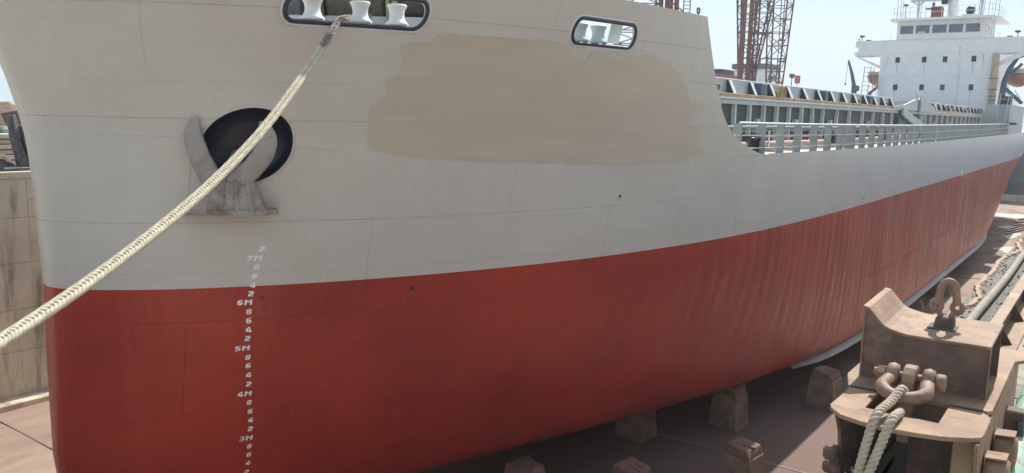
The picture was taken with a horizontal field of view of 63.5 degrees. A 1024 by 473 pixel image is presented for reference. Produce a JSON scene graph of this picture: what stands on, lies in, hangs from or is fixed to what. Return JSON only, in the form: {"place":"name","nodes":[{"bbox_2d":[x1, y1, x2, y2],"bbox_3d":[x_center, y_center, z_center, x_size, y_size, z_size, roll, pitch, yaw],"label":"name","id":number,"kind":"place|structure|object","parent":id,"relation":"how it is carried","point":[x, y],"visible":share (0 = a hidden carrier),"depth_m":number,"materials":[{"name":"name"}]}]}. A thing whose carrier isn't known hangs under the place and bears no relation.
{"place":"outdoors","nodes":[
{"label":"outdoors","id":0,"kind":"place"},
{"bbox_2d":[0,201,1023,472],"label":"dock floor","id":1,"kind":"structure","parent":0,"point":[788,429],"depth_m":29.31,"materials":[{"name":"concrete"}]},
{"bbox_2d":[0,171,47,400],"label":"dock wall","id":2,"kind":"structure","parent":1,"relation":"on","point":[23,364],"depth_m":30.94,"materials":[{"name":"concrete"}]},
{"bbox_2d":[0,389,48,413],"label":"kerb","id":3,"kind":"structure","parent":1,"relation":"on","point":[14,403],"depth_m":30.96,"materials":[{"name":"concrete"}]},
{"bbox_2d":[504,455,544,472],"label":"keel block","id":4,"kind":"object","parent":1,"relation":"on","point":[526,464],"depth_m":23.10,"materials":[{"name":"concrete"}]},
{"bbox_2d":[611,456,651,472],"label":"keel block","id":5,"kind":"object","parent":1,"relation":"on","point":[631,464],"depth_m":23.44,"materials":[{"name":"concrete"}]},
{"bbox_2d":[614,410,656,442],"bbox_3d":[4.433,6.285,29.370,1.144,1.607,1.045,9,12,42],"label":"keel block","id":6,"kind":"object","parent":1,"relation":"on","point":[640,428],"depth_m":29.02,"materials":[{"name":"concrete"}]},
{"bbox_2d":[0,0,1023,472],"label":"cargo ship","id":7,"kind":"object","parent":6,"relation":"on","point":[492,226],"visible":0.98,"depth_m":17.60,"materials":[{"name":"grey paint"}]},
{"bbox_2d":[0,13,371,349],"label":"mooring rope","id":8,"kind":"object","parent":7,"relation":"attached to","point":[46,311],"visible":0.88,"depth_m":9.65,"materials":[{"name":"white fabric"}]},
{"bbox_2d":[184,117,277,215],"bbox_3d":[-5.205,-1.303,15.241,1.696,1.767,0.863,-1,9,-17],"label":"anchor","id":9,"kind":"object","parent":7,"relation":"attached to","point":[235,192],"visible":0.84,"depth_m":15.00,"materials":[{"name":"grey paint"}]},
{"bbox_2d":[868,69,878,85],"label":"lifeboat","id":10,"kind":"object","parent":7,"relation":"hanging from","point":[872,82],"visible":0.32,"depth_m":84.55,"materials":[{"name":"orange plastic"}]},
{"bbox_2d":[1007,65,1023,86],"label":"lifeboat","id":11,"kind":"object","parent":7,"relation":"hanging from","point":[1016,79],"visible":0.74,"depth_m":77.13,"materials":[{"name":"plastic"}]},
{"bbox_2d":[708,383,748,431],"bbox_3d":[8.043,6.159,30.556,1.144,1.667,1.046,9,12,42],"label":"keel block","id":12,"kind":"object","parent":1,"relation":"on","point":[729,409],"depth_m":30.20,"materials":[{"name":"concrete"}]},
{"bbox_2d":[719,436,764,472],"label":"keel block","id":13,"kind":"object","parent":1,"relation":"on","point":[741,454],"depth_m":25.02,"materials":[{"name":"concrete"}]},
{"bbox_2d":[804,365,841,411],"bbox_3d":[12.421,5.982,32.793,1.143,1.547,1.045,9,12,42],"label":"keel block","id":14,"kind":"object","parent":1,"relation":"on","point":[824,391],"depth_m":32.47,"materials":[{"name":"concrete"}]},
{"bbox_2d":[908,298,923,312],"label":"keel block","id":15,"kind":"object","parent":1,"relation":"on","point":[917,305],"depth_m":46.42,"materials":[{"name":"concrete"}]},
{"bbox_2d":[930,274,949,296],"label":"keel block","id":16,"kind":"object","parent":1,"relation":"on","point":[934,290],"depth_m":54.16,"materials":[{"name":"concrete"}]},
{"bbox_2d":[992,247,1012,253],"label":"lime patch","id":17,"kind":"object","parent":1,"relation":"on","point":[1005,250],"visible":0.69,"depth_m":74.50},
{"bbox_2d":[995,213,1023,218],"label":"lime patch","id":18,"kind":"object","parent":1,"relation":"on","point":[1016,216],"visible":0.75,"depth_m":101.75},
{"bbox_2d":[998,226,1023,231],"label":"lime patch","id":19,"kind":"object","parent":1,"relation":"on","point":[1006,227],"visible":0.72,"depth_m":90.19,"materials":[{"name":"white"}]},
{"bbox_2d":[1002,233,1020,238],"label":"lime patch","id":20,"kind":"object","parent":1,"relation":"on","point":[1012,236],"visible":0.8,"depth_m":83.75,"materials":[{"name":"white"}]},
{"bbox_2d":[1001,153,1023,201],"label":"dock gate","id":21,"kind":"structure","parent":1,"relation":"on","point":[1014,190],"depth_m":121.40,"materials":[{"name":"grey metal"}]},
{"bbox_2d":[1004,218,1023,234],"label":"steel rods","id":22,"kind":"object","parent":1,"relation":"on","point":[1017,226],"visible":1,"depth_m":18.93,"materials":[{"name":"metal"}]},
{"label":"dock wall","id":23,"kind":"object","parent":1,"relation":"on","visible":0},
{"bbox_2d":[957,240,1023,321],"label":"quay edge","id":24,"kind":"object","parent":23,"relation":"on","point":[990,311],"depth_m":13.00,"materials":[{"name":"grey concrete"}]},
{"bbox_2d":[840,274,1023,472],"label":"trolley runway","id":25,"kind":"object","parent":24,"relation":"on","point":[1009,314],"visible":0.28,"depth_m":9.71,"materials":[{"name":"metal"}]},
{"bbox_2d":[822,288,1023,472],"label":"mooring trolley","id":26,"kind":"object","parent":25,"relation":"on","point":[978,367],"visible":0.98,"depth_m":5.79,"materials":[{"name":"brown metal"}]},
{"bbox_2d":[873,362,946,404],"bbox_3d":[2.675,1.000,5.624,0.456,0.193,0.423,8,11,36],"label":"bow shackle","id":27,"kind":"object","parent":26,"relation":"attached to","point":[930,381],"visible":0.93,"depth_m":5.58,"materials":[{"name":"brown metal"}]},
{"bbox_2d":[845,385,908,472],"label":"laid rope","id":28,"kind":"object","parent":27,"relation":"attached to","point":[893,417],"visible":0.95,"depth_m":5.19,"materials":[{"name":"beige fabric"}]},
{"bbox_2d":[929,278,965,317],"bbox_3d":[3.227,0.455,6.120,0.246,0.304,0.060,8,11,36],"label":"lifting shackle","id":29,"kind":"object","parent":26,"relation":"on","point":[943,284],"visible":1,"depth_m":6.10,"materials":[{"name":"brown metal"}]},
{"bbox_2d":[947,234,1023,314],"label":"rope","id":30,"kind":"object","parent":24,"relation":"on","point":[978,287],"visible":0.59,"depth_m":14.08,"materials":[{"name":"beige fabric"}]},
{"bbox_2d":[965,249,1023,319],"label":"grey pipe","id":31,"kind":"object","parent":24,"relation":"on","point":[979,309],"visible":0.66,"depth_m":12.47,"materials":[{"name":"grey metal"}]},
{"bbox_2d":[0,101,1023,415],"bbox_3d":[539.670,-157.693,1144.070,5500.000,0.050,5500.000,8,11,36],"label":"quay ground","id":32,"kind":"structure","parent":0,"point":[1020,379],"depth_m":8.62,"materials":[{"name":"concrete"}]},
{"bbox_2d":[0,125,7,132],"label":"green tank","id":33,"kind":"object","parent":32,"relation":"on","point":[3,128],"visible":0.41,"depth_m":35.60,"materials":[{"name":"green metal"}]},
{"bbox_2d":[0,133,15,163],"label":"plank stack","id":34,"kind":"object","parent":32,"relation":"on","point":[6,147],"visible":0.06,"depth_m":32.99,"materials":[{"name":"beige wood"}]},
{"bbox_2d":[0,153,15,166],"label":"rubble heap","id":35,"kind":"object","parent":32,"relation":"on","point":[6,161],"visible":0.48,"depth_m":31.10,"materials":[{"name":"grey stone"}]},
{"bbox_2d":[0,102,20,125],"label":"scrap heap","id":36,"kind":"object","parent":32,"relation":"on","point":[7,108],"visible":0.07,"depth_m":40.27,"materials":[{"name":"metal"}]},
{"bbox_2d":[0,115,29,171],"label":"mooring horn","id":37,"kind":"object","parent":32,"relation":"on","point":[17,139],"visible":0.59,"depth_m":30.82,"materials":[{"name":"grey metal"}]},
{"bbox_2d":[614,0,690,45],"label":"gantry crane","id":38,"kind":"object","parent":32,"relation":"on","point":[669,3],"visible":0.06,"depth_m":96.68,"materials":[{"name":"red metal"}]},
{"bbox_2d":[714,69,752,80],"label":"red barge stack","id":39,"kind":"object","parent":32,"relation":"on","point":[723,73],"visible":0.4,"depth_m":112.77,"materials":[{"name":"paint"}]},
{"bbox_2d":[732,57,778,83],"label":"white deckhouse","id":40,"kind":"object","parent":32,"relation":"on","point":[760,76],"visible":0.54,"depth_m":146.85,"materials":[{"name":"paint"}]},
{"bbox_2d":[736,0,794,84],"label":"gantry crane","id":41,"kind":"object","parent":32,"relation":"on","point":[749,71],"visible":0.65,"depth_m":120.08,"materials":[{"name":"red metal"}]},
{"bbox_2d":[789,73,794,85],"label":"lamp pole","id":42,"kind":"object","parent":32,"relation":"on","point":[791,75],"visible":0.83,"depth_m":135.50,"materials":[{"name":"grey metal"}]},
{"bbox_2d":[794,75,799,83],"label":"red sign","id":43,"kind":"object","parent":32,"relation":"on","point":[797,79],"visible":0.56,"depth_m":138.06,"materials":[{"name":"red metal"}]},
{"bbox_2d":[956,245,1023,398],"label":"grit","id":44,"kind":"object","parent":32,"relation":"on","point":[990,289],"visible":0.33,"depth_m":13.32,"materials":[{"name":"black gravel"}]},
{"bbox_2d":[1010,386,1023,472],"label":"green pipe","id":45,"kind":"object","parent":32,"relation":"on","point":[1019,466],"visible":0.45,"depth_m":6.03,"materials":[{"name":"paint"}]},
{"bbox_2d":[0,0,1023,123],"label":"sky","id":46,"kind":"structure","parent":0,"point":[824,34],"materials":[{"name":"white"}]}
]}

